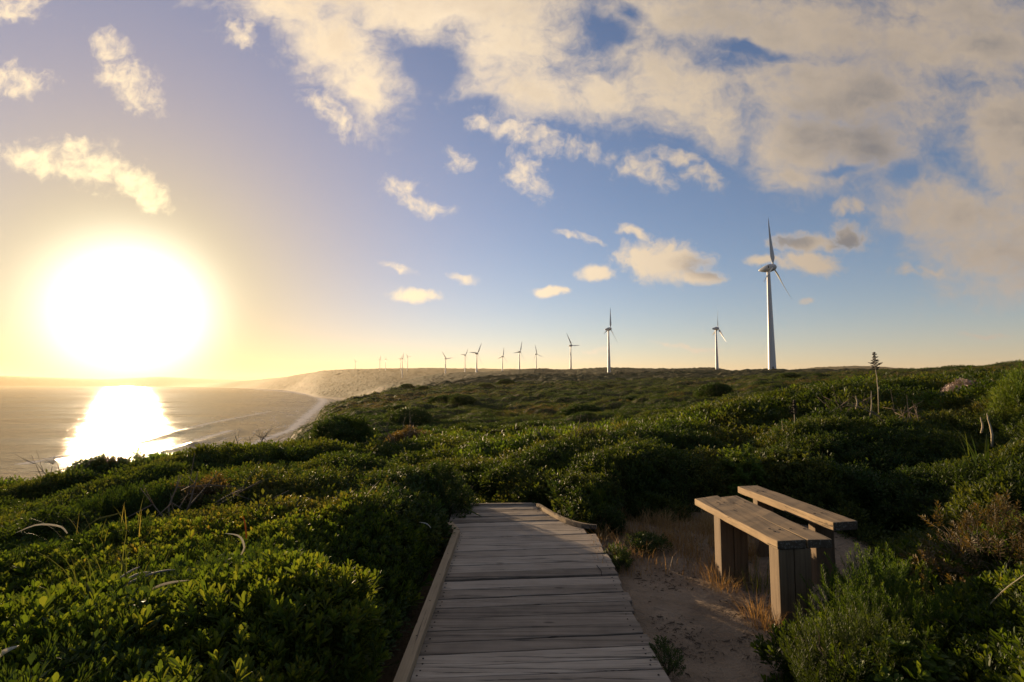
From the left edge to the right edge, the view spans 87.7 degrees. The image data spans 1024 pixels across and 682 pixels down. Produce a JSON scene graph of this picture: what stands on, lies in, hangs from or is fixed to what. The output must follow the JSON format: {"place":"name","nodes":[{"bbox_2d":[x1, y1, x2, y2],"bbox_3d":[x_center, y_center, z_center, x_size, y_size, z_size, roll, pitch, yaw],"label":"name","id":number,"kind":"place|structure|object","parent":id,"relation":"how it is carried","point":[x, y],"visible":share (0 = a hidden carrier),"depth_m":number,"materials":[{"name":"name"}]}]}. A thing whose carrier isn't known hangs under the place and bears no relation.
{"place":"outdoors","nodes":[
{"label":"outdoors","id":0,"kind":"place"},
{"bbox_2d":[0,387,340,480],"bbox_3d":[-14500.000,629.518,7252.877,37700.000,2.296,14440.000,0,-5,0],"label":"sea","id":1,"kind":"structure","parent":0,"point":[71,424],"depth_m":697.58,"materials":[{"name":"liquid"}]},
{"bbox_2d":[0,361,1023,440],"bbox_3d":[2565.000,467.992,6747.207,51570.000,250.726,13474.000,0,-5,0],"label":"heath hills","id":2,"kind":"structure","parent":0,"point":[343,384],"depth_m":342.76,"materials":[{"name":"green plant"}]},
{"bbox_2d":[388,404,408,410],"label":"heath bush","id":3,"kind":"object","parent":2,"relation":"on","point":[396,407],"visible":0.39,"depth_m":90.03,"materials":[{"name":"green plant"}]},
{"bbox_2d":[399,383,414,387],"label":"heath bush","id":4,"kind":"object","parent":2,"relation":"on","point":[406,385],"visible":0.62,"depth_m":211.44,"materials":[{"name":"green plant"}]},
{"bbox_2d":[383,406,434,425],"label":"heath bush","id":5,"kind":"object","parent":2,"relation":"on","point":[418,415],"visible":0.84,"depth_m":48.44,"materials":[{"name":"green plant"}]},
{"bbox_2d":[416,386,427,389],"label":"heath bush","id":6,"kind":"object","parent":2,"relation":"on","point":[422,387],"visible":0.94,"depth_m":191.16,"materials":[{"name":"green plant"}]},
{"bbox_2d":[426,394,450,403],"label":"heath bush","id":7,"kind":"object","parent":2,"relation":"on","point":[437,398],"visible":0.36,"depth_m":104.46,"materials":[{"name":"green plant"}]},
{"bbox_2d":[445,393,464,401],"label":"heath bush","id":8,"kind":"object","parent":2,"relation":"on","point":[449,397],"visible":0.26,"depth_m":102.05,"materials":[{"name":"green plant"}]},
{"bbox_2d":[447,394,475,404],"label":"heath bush","id":9,"kind":"object","parent":2,"relation":"on","point":[462,399],"visible":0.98,"depth_m":87.11,"materials":[{"name":"green plant"}]},
{"bbox_2d":[471,343,481,371],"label":"wind turbine","id":10,"kind":"object","parent":2,"relation":"on","point":[476,357],"visible":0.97,"depth_m":1350.70,"materials":[{"name":"paint"}]},
{"bbox_2d":[474,383,495,387],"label":"heath bush","id":11,"kind":"object","parent":2,"relation":"on","point":[486,384],"visible":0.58,"depth_m":176.29,"materials":[{"name":"green plant"}]},
{"bbox_2d":[496,379,514,384],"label":"heath bush","id":12,"kind":"object","parent":2,"relation":"on","point":[505,381],"visible":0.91,"depth_m":215.16,"materials":[{"name":"green plant"}]},
{"bbox_2d":[515,343,523,368],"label":"wind turbine","id":13,"kind":"object","parent":2,"relation":"on","point":[519,352],"visible":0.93,"depth_m":1431.43,"materials":[{"name":"paint"}]},
{"bbox_2d":[567,335,578,368],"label":"wind turbine","id":14,"kind":"object","parent":2,"relation":"on","point":[570,345],"visible":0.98,"depth_m":1221.15,"materials":[{"name":"paint"}]},
{"bbox_2d":[555,403,602,415],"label":"heath bush","id":15,"kind":"object","parent":2,"relation":"on","point":[572,408],"visible":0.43,"depth_m":60.03,"materials":[{"name":"green plant"}]},
{"bbox_2d":[605,309,616,371],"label":"wind turbine","id":16,"kind":"object","parent":2,"relation":"on","point":[608,329],"visible":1,"depth_m":781.95,"materials":[{"name":"paint"}]},
{"bbox_2d":[618,395,646,401],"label":"heath bush","id":17,"kind":"object","parent":2,"relation":"on","point":[629,397],"visible":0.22,"depth_m":86.53,"materials":[{"name":"green plant"}]},
{"bbox_2d":[290,360,1023,442],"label":"heath scrub","id":18,"kind":"object","parent":2,"relation":"on","point":[535,420],"visible":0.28,"depth_m":82.72,"materials":[{"name":"green plant"}]},
{"bbox_2d":[648,394,672,398],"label":"heath bush","id":19,"kind":"object","parent":2,"relation":"on","point":[658,395],"visible":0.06,"depth_m":75.71,"materials":[{"name":"green plant"}]},
{"bbox_2d":[693,382,733,397],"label":"heath bush","id":20,"kind":"object","parent":2,"relation":"on","point":[717,389],"visible":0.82,"depth_m":69.27,"materials":[{"name":"green plant"}]},
{"bbox_2d":[712,316,725,368],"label":"wind turbine","id":21,"kind":"object","parent":2,"relation":"on","point":[716,329],"visible":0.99,"depth_m":815.67,"materials":[{"name":"paint"}]},
{"bbox_2d":[749,381,770,385],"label":"heath bush","id":22,"kind":"object","parent":2,"relation":"on","point":[759,382],"visible":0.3,"depth_m":86.56,"materials":[{"name":"green plant"}]},
{"bbox_2d":[758,219,789,368],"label":"wind turbine","id":23,"kind":"object","parent":2,"relation":"on","point":[768,268],"visible":0.99,"depth_m":336.42,"materials":[{"name":"paint"}]},
{"bbox_2d":[778,372,800,378],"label":"heath bush","id":24,"kind":"object","parent":2,"relation":"on","point":[789,375],"visible":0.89,"depth_m":130.75,"materials":[{"name":"green plant"}]},
{"bbox_2d":[811,373,826,376],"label":"heath bush","id":25,"kind":"object","parent":2,"relation":"on","point":[821,374],"visible":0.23,"depth_m":154.27,"materials":[{"name":"green plant"}]},
{"bbox_2d":[0,0,1023,379],"label":"sky","id":26,"kind":"structure","parent":0,"point":[204,189],"materials":[{"name":"blue"}]},
{"bbox_2d":[377,493,896,681],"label":"sandy ground","id":27,"kind":"structure","parent":0,"point":[708,611],"depth_m":3.67,"materials":[{"name":"brown sand"}]},
{"bbox_2d":[0,502,113,544],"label":"bush","id":28,"kind":"object","parent":27,"relation":"on","point":[52,516],"visible":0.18,"depth_m":4.71,"materials":[{"name":"green plant"}]},
{"bbox_2d":[0,577,186,681],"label":"bush","id":29,"kind":"object","parent":27,"relation":"on","point":[28,634],"visible":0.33,"depth_m":2.00,"materials":[{"name":"green plant"}]},
{"bbox_2d":[0,646,17,657],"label":"dead branch","id":30,"kind":"object","parent":29,"relation":"on","point":[4,651],"visible":0.91,"depth_m":1.69,"materials":[{"name":"grey wood"}]},
{"bbox_2d":[85,581,92,598],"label":"sedge plant","id":31,"kind":"object","parent":29,"relation":"on","point":[87,588],"visible":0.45,"depth_m":2.29,"materials":[{"name":"green plant"}]},
{"bbox_2d":[21,527,171,589],"bbox_3d":[-2.087,1.134,2.689,0.708,0.319,0.578,0,-5,0],"label":"sedge clump","id":32,"kind":"object","parent":29,"relation":"on","point":[98,565],"visible":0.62,"depth_m":2.70,"materials":[{"name":"green plant"}]},
{"bbox_2d":[153,580,188,588],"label":"dead branch","id":33,"kind":"object","parent":29,"relation":"on","point":[166,583],"visible":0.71,"depth_m":2.34,"materials":[{"name":"grey wood"}]},
{"bbox_2d":[60,452,131,476],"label":"bush","id":34,"kind":"object","parent":27,"relation":"on","point":[98,462],"visible":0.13,"depth_m":10.69,"materials":[{"name":"green plant"}]},
{"bbox_2d":[115,436,170,464],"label":"dead branch","id":35,"kind":"object","parent":34,"relation":"on","point":[140,451],"visible":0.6,"depth_m":11.03,"materials":[{"name":"wood"}]},
{"bbox_2d":[66,480,199,526],"bbox_3d":[-3.877,1.890,5.459,1.516,0.885,1.457,3,-6,-33],"label":"bush","id":36,"kind":"object","parent":27,"relation":"on","point":[94,502],"visible":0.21,"depth_m":5.36,"materials":[{"name":"green plant"}]},
{"bbox_2d":[167,471,235,507],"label":"bush","id":37,"kind":"object","parent":27,"relation":"on","point":[219,481],"visible":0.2,"depth_m":5.74,"materials":[{"name":"green plant"}]},
{"bbox_2d":[108,624,327,681],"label":"bush","id":38,"kind":"object","parent":27,"relation":"on","point":[178,668],"visible":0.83,"depth_m":1.74,"materials":[{"name":"green plant"}]},
{"bbox_2d":[155,548,391,681],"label":"bush","id":39,"kind":"object","parent":27,"relation":"on","point":[321,586],"visible":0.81,"depth_m":2.08,"materials":[{"name":"green plant"}]},
{"bbox_2d":[248,460,298,488],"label":"bush","id":40,"kind":"object","parent":27,"relation":"on","point":[284,466],"visible":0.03,"depth_m":6.60,"materials":[{"name":"green plant"}]},
{"bbox_2d":[291,411,380,444],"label":"bush","id":41,"kind":"object","parent":27,"relation":"on","point":[344,427],"visible":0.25,"depth_m":13.55,"materials":[{"name":"green plant"}]},
{"bbox_2d":[372,482,448,558],"bbox_3d":[-1.131,1.770,5.089,1.152,0.843,1.179,0,-5,0],"label":"bush","id":42,"kind":"object","parent":27,"relation":"on","point":[391,492],"visible":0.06,"depth_m":5.02,"materials":[{"name":"green plant"}]},
{"bbox_2d":[384,424,436,443],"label":"bush","id":43,"kind":"object","parent":27,"relation":"on","point":[397,435],"visible":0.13,"depth_m":23.31,"materials":[{"name":"green plant"}]},
{"bbox_2d":[390,459,479,532],"bbox_3d":[-0.988,1.912,6.167,1.332,1.092,1.554,0,-5,0],"label":"bush","id":44,"kind":"object","parent":27,"relation":"on","point":[459,491],"visible":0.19,"depth_m":6.04,"materials":[{"name":"green plant"}]},
{"bbox_2d":[447,421,492,433],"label":"bush","id":45,"kind":"object","parent":27,"relation":"on","point":[470,428],"visible":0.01,"depth_m":26.58,"materials":[{"name":"green plant"}]},
{"bbox_2d":[0,366,1023,495],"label":"coastal scrub","id":46,"kind":"object","parent":27,"relation":"on","point":[725,419],"visible":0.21,"depth_m":10.45,"materials":[{"name":"green plant"}]},
{"bbox_2d":[16,452,95,476],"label":"dead branch","id":47,"kind":"object","parent":46,"relation":"on","point":[56,463],"visible":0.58,"depth_m":9.81,"materials":[{"name":"wood"}]},
{"bbox_2d":[234,426,283,442],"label":"dead branch","id":48,"kind":"object","parent":46,"relation":"on","point":[263,437],"visible":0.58,"depth_m":12.80,"materials":[{"name":"wood"}]},
{"bbox_2d":[366,412,416,442],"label":"dead branch","id":49,"kind":"object","parent":46,"relation":"on","point":[387,428],"visible":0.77,"depth_m":13.30,"materials":[{"name":"brown wood"}]},
{"bbox_2d":[0,380,1023,564],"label":"coastal scrub","id":50,"kind":"object","parent":27,"relation":"on","point":[914,459],"visible":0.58,"depth_m":6.67,"materials":[{"name":"green plant"}]},
{"bbox_2d":[118,453,288,521],"bbox_3d":[-2.881,1.503,5.078,1.528,0.824,0.835,2,-5,-28],"label":"dead branch","id":51,"kind":"object","parent":50,"relation":"on","point":[192,493],"visible":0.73,"depth_m":5.18,"materials":[{"name":"wood"}]},
{"bbox_2d":[526,415,595,440],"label":"clump","id":52,"kind":"object","parent":50,"relation":"on","point":[571,432],"visible":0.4,"depth_m":8.94,"materials":[{"name":"green plant"}]},
{"bbox_2d":[789,399,798,420],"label":"flower stalk","id":53,"kind":"object","parent":50,"relation":"on","point":[793,406],"visible":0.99,"depth_m":8.54,"materials":[{"name":"plant"}]},
{"bbox_2d":[820,388,876,412],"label":"clump","id":54,"kind":"object","parent":50,"relation":"on","point":[847,402],"visible":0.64,"depth_m":9.52,"materials":[{"name":"green plant"}]},
{"bbox_2d":[868,352,882,412],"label":"flower stalk","id":55,"kind":"object","parent":50,"relation":"on","point":[874,362],"visible":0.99,"depth_m":8.48,"materials":[{"name":"plant"}]},
{"bbox_2d":[848,389,930,423],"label":"dead branch","id":56,"kind":"object","parent":50,"relation":"on","point":[894,409],"visible":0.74,"depth_m":8.13,"materials":[{"name":"brown wood"}]},
{"bbox_2d":[936,430,1023,482],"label":"sedge clump","id":57,"kind":"object","parent":50,"relation":"on","point":[986,452],"visible":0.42,"depth_m":5.57,"materials":[{"name":"green plant"}]},
{"bbox_2d":[980,417,983,432],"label":"dead branch","id":58,"kind":"object","parent":50,"relation":"on","point":[982,427],"visible":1,"depth_m":6.63,"materials":[{"name":"wood"}]},
{"bbox_2d":[986,413,993,446],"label":"dead branch","id":59,"kind":"object","parent":50,"relation":"on","point":[991,433],"visible":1,"depth_m":6.52,"materials":[{"name":"wood"}]},
{"bbox_2d":[0,489,1023,681],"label":"coastal scrub","id":60,"kind":"object","parent":27,"relation":"on","point":[993,632],"visible":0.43,"depth_m":3.19,"materials":[{"name":"green plant"}]},
{"bbox_2d":[16,523,67,533],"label":"dead branch","id":61,"kind":"object","parent":60,"relation":"on","point":[63,528],"visible":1,"depth_m":3.24,"materials":[{"name":"grey wood"}]},
{"bbox_2d":[85,512,121,528],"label":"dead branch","id":62,"kind":"object","parent":60,"relation":"on","point":[104,517],"visible":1,"depth_m":3.82,"materials":[{"name":"wood"}]},
{"bbox_2d":[31,493,191,549],"bbox_3d":[-2.779,1.385,3.987,1.099,0.384,0.980,0,-5,0],"label":"sedge clump","id":63,"kind":"object","parent":60,"relation":"on","point":[121,521],"visible":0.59,"depth_m":3.92,"materials":[{"name":"green plant"}]},
{"bbox_2d":[116,549,127,584],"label":"sedge plant","id":64,"kind":"object","parent":60,"relation":"on","point":[123,567],"visible":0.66,"depth_m":2.62,"materials":[{"name":"green plant"}]},
{"bbox_2d":[125,569,174,585],"bbox_3d":[-1.895,1.241,2.708,0.323,0.130,0.016,2,-5,-18],"label":"driftwood stick","id":65,"kind":"object","parent":60,"relation":"on","point":[149,574],"visible":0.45,"depth_m":2.73,"materials":[{"name":"grey wood"}]},
{"bbox_2d":[121,567,138,577],"bbox_3d":[-1.989,1.225,2.709,0.158,0.120,0.016,4,-6,-41],"label":"driftwood stick","id":66,"kind":"object","parent":65,"relation":"on","point":[123,575],"visible":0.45,"depth_m":2.73,"materials":[{"name":"grey wood"}]},
{"bbox_2d":[225,533,244,554],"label":"dead branch","id":67,"kind":"object","parent":60,"relation":"on","point":[241,538],"visible":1,"depth_m":2.72,"materials":[{"name":"grey wood"}]},
{"bbox_2d":[243,516,246,538],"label":"sedge plant","id":68,"kind":"object","parent":60,"relation":"on","point":[245,527],"visible":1,"depth_m":2.90,"materials":[{"name":"green plant"}]},
{"bbox_2d":[850,635,959,681],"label":"plant","id":69,"kind":"object","parent":60,"relation":"on","point":[927,668],"visible":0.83,"depth_m":2.31,"materials":[{"name":"green plant"}]},
{"bbox_2d":[982,575,1023,611],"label":"strap plant","id":70,"kind":"object","parent":60,"relation":"on","point":[1004,590],"visible":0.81,"depth_m":2.71,"materials":[{"name":"plant"}]},
{"bbox_2d":[393,503,670,681],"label":"boardwalk","id":71,"kind":"structure","parent":27,"relation":"on","point":[523,592],"depth_m":3.41,"materials":[{"name":"grey wood"}]},
{"bbox_2d":[524,470,570,510],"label":"bush","id":72,"kind":"object","parent":27,"relation":"on","point":[541,500],"visible":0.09,"depth_m":6.60,"materials":[{"name":"green plant"}]},
{"bbox_2d":[571,478,620,517],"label":"shrub","id":73,"kind":"object","parent":27,"relation":"on","point":[598,494],"visible":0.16,"depth_m":6.00,"materials":[{"name":"green plant"}]},
{"bbox_2d":[578,499,627,536],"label":"shrub","id":74,"kind":"object","parent":27,"relation":"on","point":[610,517],"visible":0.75,"depth_m":5.52,"materials":[{"name":"green plant"}]},
{"bbox_2d":[603,541,634,570],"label":"plant","id":75,"kind":"object","parent":27,"relation":"on","point":[622,556],"visible":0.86,"depth_m":4.54,"materials":[{"name":"green plant"}]},
{"bbox_2d":[623,517,652,535],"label":"grass tussock","id":76,"kind":"object","parent":27,"relation":"on","point":[626,528],"depth_m":5.60,"materials":[{"name":"brown plant"}]},
{"bbox_2d":[623,530,672,555],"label":"plant","id":77,"kind":"object","parent":27,"relation":"on","point":[657,540],"visible":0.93,"depth_m":4.90,"materials":[{"name":"green plant"}]},
{"bbox_2d":[620,431,676,465],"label":"bush","id":78,"kind":"object","parent":27,"relation":"on","point":[642,440],"depth_m":7.79,"materials":[{"name":"green plant"}]},
{"bbox_2d":[623,490,693,522],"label":"plant","id":79,"kind":"object","parent":27,"relation":"on","point":[652,501],"visible":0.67,"depth_m":6.15,"materials":[{"name":"green plant"}]},
{"bbox_2d":[649,634,685,678],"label":"plant","id":80,"kind":"object","parent":27,"relation":"on","point":[668,659],"visible":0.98,"depth_m":2.82,"materials":[{"name":"green plant"}]},
{"bbox_2d":[584,505,759,576],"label":"dry grass","id":81,"kind":"structure","parent":27,"relation":"on","point":[708,528],"depth_m":5.31,"materials":[{"name":"brown plant"}]},
{"bbox_2d":[664,539,714,558],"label":"grass tussock","id":82,"kind":"object","parent":27,"relation":"on","point":[689,555],"depth_m":4.85,"materials":[{"name":"brown plant"}]},
{"bbox_2d":[693,558,750,593],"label":"grass tussock","id":83,"kind":"object","parent":27,"relation":"on","point":[723,583],"depth_m":4.08,"materials":[{"name":"brown plant"}]},
{"bbox_2d":[614,537,860,679],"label":"leaf litter","id":84,"kind":"object","parent":27,"relation":"on","point":[692,639],"visible":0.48,"depth_m":3.44,"materials":[{"name":"brown plant"}]},
{"bbox_2d":[712,443,771,502],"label":"bush","id":85,"kind":"object","parent":27,"relation":"on","point":[735,457],"visible":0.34,"depth_m":6.55,"materials":[{"name":"green plant"}]},
{"bbox_2d":[719,552,770,594],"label":"grass tussock","id":86,"kind":"object","parent":27,"relation":"on","point":[759,578],"depth_m":4.07,"materials":[{"name":"brown plant"}]},
{"bbox_2d":[722,584,810,631],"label":"grass tussock","id":87,"kind":"object","parent":27,"relation":"on","point":[764,623],"depth_m":3.49,"materials":[{"name":"brown plant"}]},
{"bbox_2d":[695,485,857,631],"bbox_3d":[2.068,1.691,4.314,0.934,0.685,1.885,0,-5,0],"label":"bench","id":88,"kind":"object","parent":27,"relation":"on","point":[792,550],"visible":0.84,"depth_m":4.04,"materials":[{"name":"brown wood"}]},
{"bbox_2d":[752,440,822,496],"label":"bush","id":89,"kind":"object","parent":27,"relation":"on","point":[797,456],"visible":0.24,"depth_m":6.43,"materials":[{"name":"green plant"}]},
{"bbox_2d":[750,618,829,680],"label":"plant","id":90,"kind":"object","parent":27,"relation":"on","point":[765,646],"visible":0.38,"depth_m":2.85,"materials":[{"name":"green plant"}]},
{"bbox_2d":[776,591,958,681],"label":"shrub","id":91,"kind":"object","parent":27,"relation":"on","point":[800,669],"visible":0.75,"depth_m":2.52,"materials":[{"name":"green plant"}]},
{"bbox_2d":[819,461,917,532],"bbox_3d":[3.974,1.852,6.159,1.286,0.886,1.420,0,-5,0],"label":"bush","id":92,"kind":"object","parent":27,"relation":"on","point":[864,479],"visible":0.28,"depth_m":5.88,"materials":[{"name":"green plant"}]},
{"bbox_2d":[798,542,981,651],"bbox_3d":[2.116,1.513,3.054,0.881,0.684,0.799,-3,-6,37],"label":"shrub","id":93,"kind":"object","parent":27,"relation":"on","point":[893,601],"visible":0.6,"depth_m":3.02,"materials":[{"name":"green plant"}]},
{"bbox_2d":[940,378,980,391],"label":"shrub","id":94,"kind":"object","parent":27,"relation":"on","point":[950,386],"visible":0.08,"depth_m":10.99,"materials":[{"name":"pink plant"}]},
{"bbox_2d":[899,490,1023,595],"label":"bush","id":95,"kind":"object","parent":27,"relation":"on","point":[969,543],"visible":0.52,"depth_m":3.60,"materials":[{"name":"green plant"}]},
{"bbox_2d":[930,464,1023,536],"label":"bush","id":96,"kind":"object","parent":27,"relation":"on","point":[998,484],"visible":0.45,"depth_m":4.51,"materials":[{"name":"green plant"}]},
{"bbox_2d":[980,359,1023,421],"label":"bush","id":97,"kind":"object","parent":27,"relation":"on","point":[1013,389],"visible":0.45,"depth_m":8.22,"materials":[{"name":"green plant"}]}
]}

